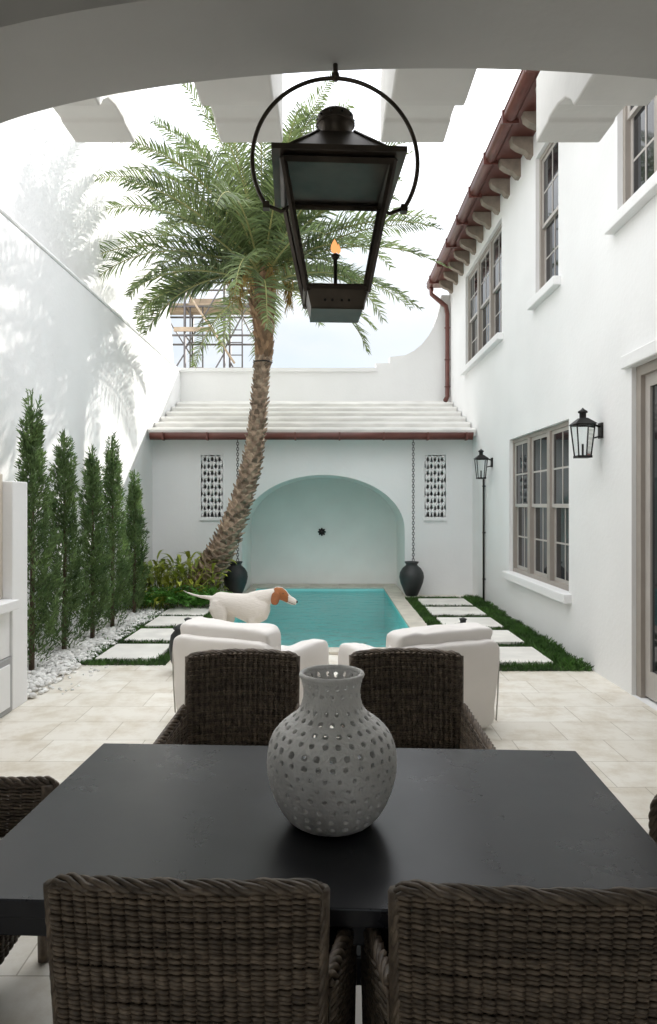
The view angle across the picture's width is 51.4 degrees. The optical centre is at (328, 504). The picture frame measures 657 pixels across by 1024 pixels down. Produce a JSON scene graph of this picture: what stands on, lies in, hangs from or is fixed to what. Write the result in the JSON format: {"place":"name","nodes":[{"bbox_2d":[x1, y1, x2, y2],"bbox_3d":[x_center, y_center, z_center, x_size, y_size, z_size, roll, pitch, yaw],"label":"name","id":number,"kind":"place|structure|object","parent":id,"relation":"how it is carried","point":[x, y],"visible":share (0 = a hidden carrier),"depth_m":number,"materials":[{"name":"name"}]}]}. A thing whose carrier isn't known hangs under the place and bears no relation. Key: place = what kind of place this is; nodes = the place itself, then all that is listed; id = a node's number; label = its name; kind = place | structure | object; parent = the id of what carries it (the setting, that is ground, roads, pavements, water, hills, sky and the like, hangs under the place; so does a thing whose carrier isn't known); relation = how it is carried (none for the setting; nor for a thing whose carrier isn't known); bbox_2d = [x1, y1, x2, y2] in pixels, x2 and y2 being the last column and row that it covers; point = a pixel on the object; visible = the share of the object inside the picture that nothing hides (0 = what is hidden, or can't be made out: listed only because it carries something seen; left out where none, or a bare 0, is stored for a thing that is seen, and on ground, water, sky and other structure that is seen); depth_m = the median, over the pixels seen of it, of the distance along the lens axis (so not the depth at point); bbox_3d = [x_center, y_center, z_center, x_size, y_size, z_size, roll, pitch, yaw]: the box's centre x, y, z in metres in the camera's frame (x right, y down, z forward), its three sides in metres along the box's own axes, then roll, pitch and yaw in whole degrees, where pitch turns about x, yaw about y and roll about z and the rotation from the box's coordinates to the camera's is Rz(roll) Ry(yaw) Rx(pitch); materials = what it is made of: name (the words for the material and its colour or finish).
{"place":"outdoors","nodes":[
{"label":"outdoors","id":0,"kind":"place"},
{"bbox_2d":[0,89,172,362],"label":"neighbor house","id":1,"kind":"structure","parent":0,"point":[54,196],"depth_m":10.50,"materials":[{"name":"white paint"}]},
{"bbox_2d":[169,617,191,662],"bbox_3d":[-1.420,1.421,6.900,0.380,0.555,0.380,0,0,0],"label":"lidded jar","id":2,"kind":"object","parent":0,"point":[176,632],"visible":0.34,"depth_m":6.80,"materials":[{"name":"ceramic"}]},
{"bbox_2d":[0,585,656,1023],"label":"paving","id":3,"kind":"structure","parent":0,"point":[604,729],"depth_m":5.20,"materials":[{"name":"beige stone"}]},
{"bbox_2d":[0,474,26,717],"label":"outdoor kitchen","id":4,"kind":"object","parent":3,"relation":"on","point":[13,595],"visible":1,"depth_m":5.62,"materials":[{"name":"white paint"}]},
{"bbox_2d":[0,776,59,964],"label":"wicker chair","id":5,"kind":"object","parent":3,"relation":"on","point":[21,797],"visible":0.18,"depth_m":2.54,"materials":[{"name":"brown wicker"}]},
{"bbox_2d":[27,605,170,697],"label":"pebbles","id":6,"kind":"object","parent":3,"relation":"on","point":[57,664],"visible":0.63,"depth_m":7.61,"materials":[{"name":"white gravel"}]},
{"bbox_2d":[13,388,67,670],"bbox_3d":[-3.019,0.253,6.924,0.651,2.894,0.664,0,0,41],"label":"cypress tree","id":7,"kind":"object","parent":6,"relation":"on","point":[31,450],"visible":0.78,"depth_m":6.87,"materials":[{"name":"green plant"}]},
{"bbox_2d":[37,428,94,649],"bbox_3d":[-3.034,0.411,7.779,0.701,2.578,0.659,0,0,0],"label":"cypress tree","id":8,"kind":"object","parent":6,"relation":"on","point":[64,472],"visible":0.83,"depth_m":7.75,"materials":[{"name":"green plant"}]},
{"bbox_2d":[72,443,117,638],"bbox_3d":[-2.933,0.465,8.508,0.582,2.470,0.575,0,0,-24],"label":"cypress tree","id":9,"kind":"object","parent":6,"relation":"on","point":[90,510],"visible":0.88,"depth_m":8.44,"materials":[{"name":"green plant"}]},
{"bbox_2d":[94,432,134,626],"bbox_3d":[-2.963,0.359,9.252,0.627,2.683,0.620,0,0,-28],"label":"cypress tree","id":10,"kind":"object","parent":6,"relation":"on","point":[114,513],"visible":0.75,"depth_m":9.20,"materials":[{"name":"green plant"}]},
{"bbox_2d":[118,470,152,612],"bbox_3d":[-2.955,0.568,10.366,0.562,2.265,0.563,0,0,-20],"label":"cypress tree","id":11,"kind":"object","parent":6,"relation":"on","point":[134,512],"visible":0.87,"depth_m":10.35,"materials":[{"name":"green plant"}]},
{"bbox_2d":[127,549,236,609],"bbox_3d":[-2.559,1.244,11.627,2.061,0.921,2.289,0,0,0],"label":"philodendron plant","id":12,"kind":"object","parent":6,"relation":"on","point":[176,577],"visible":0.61,"depth_m":11.40,"materials":[{"name":"green plant"}]},
{"bbox_2d":[72,607,212,665],"bbox_3d":[-2.230,1.656,9.083,1.077,0.080,3.879,0,0,0],"label":"grass strip","id":13,"kind":"object","parent":3,"relation":"on","point":[147,643],"depth_m":8.22,"materials":[{"name":"stone"}]},
{"bbox_2d":[118,585,232,608],"bbox_3d":[-2.384,1.467,10.934,2.016,0.370,1.192,0,0,10],"label":"fern plant","id":14,"kind":"object","parent":13,"relation":"on","point":[184,598],"visible":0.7,"depth_m":10.86,"materials":[{"name":"green plant"}]},
{"bbox_2d":[43,872,356,1023],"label":"wicker chair","id":15,"kind":"object","parent":3,"relation":"on","point":[156,950],"visible":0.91,"depth_m":1.32,"materials":[{"name":"brown wicker"}]},
{"bbox_2d":[153,648,299,745],"bbox_3d":[-0.420,1.212,3.080,0.695,0.978,0.741,0,0,-1],"label":"wicker chair","id":16,"kind":"object","parent":3,"relation":"on","point":[245,697],"visible":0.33,"depth_m":3.36,"materials":[{"name":"brown wicker"}]},
{"bbox_2d":[224,561,247,593],"bbox_3d":[-1.690,1.353,12.400,0.450,0.620,0.450,0,0,0],"label":"garden urn","id":17,"kind":"object","parent":3,"relation":"on","point":[235,580],"visible":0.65,"depth_m":12.24,"materials":[{"name":"ceramic"}]},
{"bbox_2d":[184,587,297,622],"bbox_3d":[-0.978,1.292,7.616,1.275,0.737,0.242,0,0,-2],"label":"dog","id":18,"kind":"object","parent":3,"relation":"on","point":[252,607],"visible":0.74,"depth_m":7.54},
{"bbox_2d":[172,617,328,712],"bbox_3d":[-0.617,1.290,5.511,0.957,0.784,0.968,0,0,27],"label":"lounge chair","id":19,"kind":"object","parent":3,"relation":"on","point":[197,634],"visible":0.41,"depth_m":5.22,"materials":[{"name":"white fabric"}]},
{"bbox_2d":[213,584,426,653],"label":"swimming pool","id":20,"kind":"structure","parent":3,"relation":"in","point":[335,616],"depth_m":13.62,"materials":[{"name":"liquid"}]},
{"bbox_2d":[0,743,656,984],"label":"dining table","id":21,"kind":"object","parent":3,"relation":"on","point":[537,819],"visible":0.52,"depth_m":1.98,"materials":[{"name":"black wood"}]},
{"bbox_2d":[267,664,396,836],"bbox_3d":[0.010,0.730,2.045,0.388,0.457,0.387,0,0,0],"label":"perforated vase","id":22,"kind":"object","parent":21,"relation":"on","point":[349,796],"visible":1,"depth_m":1.92,"materials":[{"name":"ceramic"}]},
{"bbox_2d":[0,0,656,141],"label":"loggia","id":23,"kind":"object","parent":3,"relation":"on","point":[85,70],"visible":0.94,"depth_m":2.84,"materials":[{"name":"paint"}]},
{"bbox_2d":[250,63,419,322],"bbox_3d":[0.030,-1.357,2.950,0.735,1.087,0.536,0,0,-3],"label":"hanging lantern","id":24,"kind":"object","parent":23,"relation":"hanging from","point":[334,161],"visible":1,"depth_m":2.88,"materials":[{"name":"brown metal"}]},
{"bbox_2d":[399,561,423,595],"bbox_3d":[1.510,1.353,12.400,0.450,0.620,0.450,0,0,0],"label":"garden urn","id":25,"kind":"object","parent":3,"relation":"on","point":[411,576],"visible":0.98,"depth_m":12.25,"materials":[{"name":"ceramic"}]},
{"bbox_2d":[337,647,495,749],"bbox_3d":[0.377,1.212,3.100,0.695,0.978,0.741,0,0,2],"label":"wicker chair","id":26,"kind":"object","parent":3,"relation":"on","point":[412,697],"visible":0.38,"depth_m":3.38,"materials":[{"name":"brown wicker"}]},
{"bbox_2d":[338,622,499,727],"bbox_3d":[0.689,1.289,5.335,0.957,0.786,0.971,0,0,-25],"label":"lounge chair","id":27,"kind":"object","parent":3,"relation":"on","point":[475,646],"visible":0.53,"depth_m":5.02,"materials":[{"name":"white fabric"}]},
{"bbox_2d":[459,617,466,622],"bbox_3d":[1.360,1.421,6.900,0.380,0.555,0.380,0,0,0],"label":"lidded jar","id":28,"kind":"object","parent":3,"relation":"on","point":[462,619],"visible":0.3,"depth_m":6.88,"materials":[{"name":"ceramic"}]},
{"bbox_2d":[405,594,594,671],"bbox_3d":[2.040,1.635,9.611,1.379,0.122,5.470,0,0,0],"label":"grass strip","id":29,"kind":"object","parent":3,"relation":"on","point":[522,647],"depth_m":8.76,"materials":[{"name":"plant"}]},
{"bbox_2d":[361,879,656,1023],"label":"wicker chair","id":30,"kind":"object","parent":3,"relation":"on","point":[458,953],"visible":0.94,"depth_m":1.29,"materials":[{"name":"brown wicker"}]},
{"bbox_2d":[648,794,656,842],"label":"wicker chair","id":31,"kind":"object","parent":3,"relation":"on","point":[652,822],"visible":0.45,"depth_m":2.42,"materials":[{"name":"brown wicker"}]},
{"bbox_2d":[147,69,520,367],"label":"sky","id":32,"kind":"structure","parent":0,"point":[448,167],"materials":[{"name":"white"}]},
{"label":"ground","id":33,"kind":"structure","parent":0,"visible":0},
{"bbox_2d":[0,207,180,655],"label":"courtyard wall","id":34,"kind":"structure","parent":33,"relation":"on","point":[87,362],"depth_m":8.80,"materials":[{"name":"white paint"}]},
{"bbox_2d":[164,271,254,367],"bbox_3d":[-3.632,-2.458,19.503,3.536,8.317,1.257,0,0,0],"label":"scaffolding","id":35,"kind":"object","parent":33,"relation":"on","point":[193,308],"visible":0.16,"depth_m":19.00,"materials":[{"name":"metal"}]},
{"bbox_2d":[93,71,451,604],"bbox_3d":[-0.964,-2.781,11.781,5.882,9.108,5.638,0,0,-40],"label":"palm tree","id":36,"kind":"object","parent":33,"relation":"on","point":[252,250],"visible":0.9,"depth_m":11.25,"materials":[{"name":"green plant"}]},
{"bbox_2d":[148,295,475,594],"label":"pool pavilion","id":37,"kind":"structure","parent":33,"relation":"on","point":[332,503],"depth_m":13.34,"materials":[{"name":"white paint"}]},
{"bbox_2d":[236,440,238,561],"bbox_3d":[-1.650,-0.066,12.400,0.037,2.235,0.037,0,0,45],"label":"rain chain","id":38,"kind":"object","parent":37,"relation":"hanging from","point":[237,478],"visible":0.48,"depth_m":12.39,"materials":[{"name":"metal"}]},
{"bbox_2d":[412,440,414,561],"bbox_3d":[1.540,-0.066,12.400,0.037,2.235,0.037,0,0,45],"label":"rain chain","id":39,"kind":"object","parent":37,"relation":"hanging from","point":[412,501],"visible":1,"depth_m":12.40,"materials":[{"name":"metal"}]},
{"bbox_2d":[449,109,656,710],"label":"walls","id":40,"kind":"structure","parent":33,"relation":"on","point":[553,358],"depth_m":7.43,"materials":[{"name":"white paint"}]},
{"bbox_2d":[426,70,539,401],"bbox_3d":[2.443,-3.616,9.180,0.506,2.739,12.360,0,0,0],"label":"gutter and downspout","id":41,"kind":"object","parent":40,"relation":"attached to","point":[518,96],"visible":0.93,"depth_m":10.28,"materials":[{"name":"brown metal"}]},
{"bbox_2d":[474,449,492,478],"bbox_3d":[2.553,-0.666,11.250,0.292,0.499,0.214,0,0,0],"label":"wall lantern","id":42,"kind":"object","parent":40,"relation":"attached to","point":[480,456],"depth_m":11.22,"materials":[{"name":"black metal"}]},
{"bbox_2d":[482,479,485,599],"bbox_3d":[2.675,0.625,11.750,0.050,2.150,0.050,0,0,0],"label":"wall conduit","id":43,"kind":"object","parent":40,"relation":"attached to","point":[483,532],"depth_m":11.73,"materials":[{"name":"black metal"}]},
{"bbox_2d":[468,222,501,361],"bbox_3d":[2.805,-3.570,12.050,0.130,1.820,2.796,0,0,0],"label":"window","id":44,"kind":"structure","parent":40,"relation":"attached to","point":[484,301],"depth_m":12.09,"materials":[{"name":"glass"}]},
{"bbox_2d":[434,72,538,293],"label":"eaves","id":45,"kind":"object","parent":40,"relation":"attached to","point":[517,145],"visible":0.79,"depth_m":10.22,"materials":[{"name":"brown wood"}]},
{"bbox_2d":[513,421,568,590],"bbox_3d":[2.805,0.020,8.930,0.130,1.960,2.516,0,0,0],"label":"window","id":46,"kind":"structure","parent":40,"relation":"attached to","point":[540,505],"depth_m":8.88,"materials":[{"name":"paint"}]},
{"bbox_2d":[539,142,557,289],"bbox_3d":[2.805,-3.580,8.460,0.110,1.840,0.876,0,0,0],"label":"window","id":47,"kind":"structure","parent":40,"relation":"attached to","point":[548,214],"depth_m":8.67,"materials":[{"name":"glass"}]},
{"bbox_2d":[460,171,656,603],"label":"window sills","id":48,"kind":"structure","parent":40,"relation":"attached to","point":[643,195],"depth_m":6.46,"materials":[{"name":"white paint"}]},
{"bbox_2d":[568,408,602,457],"bbox_3d":[2.553,-0.706,6.750,0.292,0.499,0.214,0,0,0],"label":"wall lantern","id":49,"kind":"object","parent":40,"relation":"attached to","point":[582,420],"depth_m":6.72,"materials":[{"name":"black metal"}]},
{"bbox_2d":[623,95,656,203],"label":"window","id":50,"kind":"structure","parent":40,"relation":"attached to","point":[639,146],"depth_m":6.19,"materials":[{"name":"glass"}]},
{"bbox_2d":[636,358,656,701],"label":"door","id":51,"kind":"structure","parent":40,"relation":"attached to","point":[646,530],"depth_m":5.97,"materials":[{"name":"paint"}]}
]}

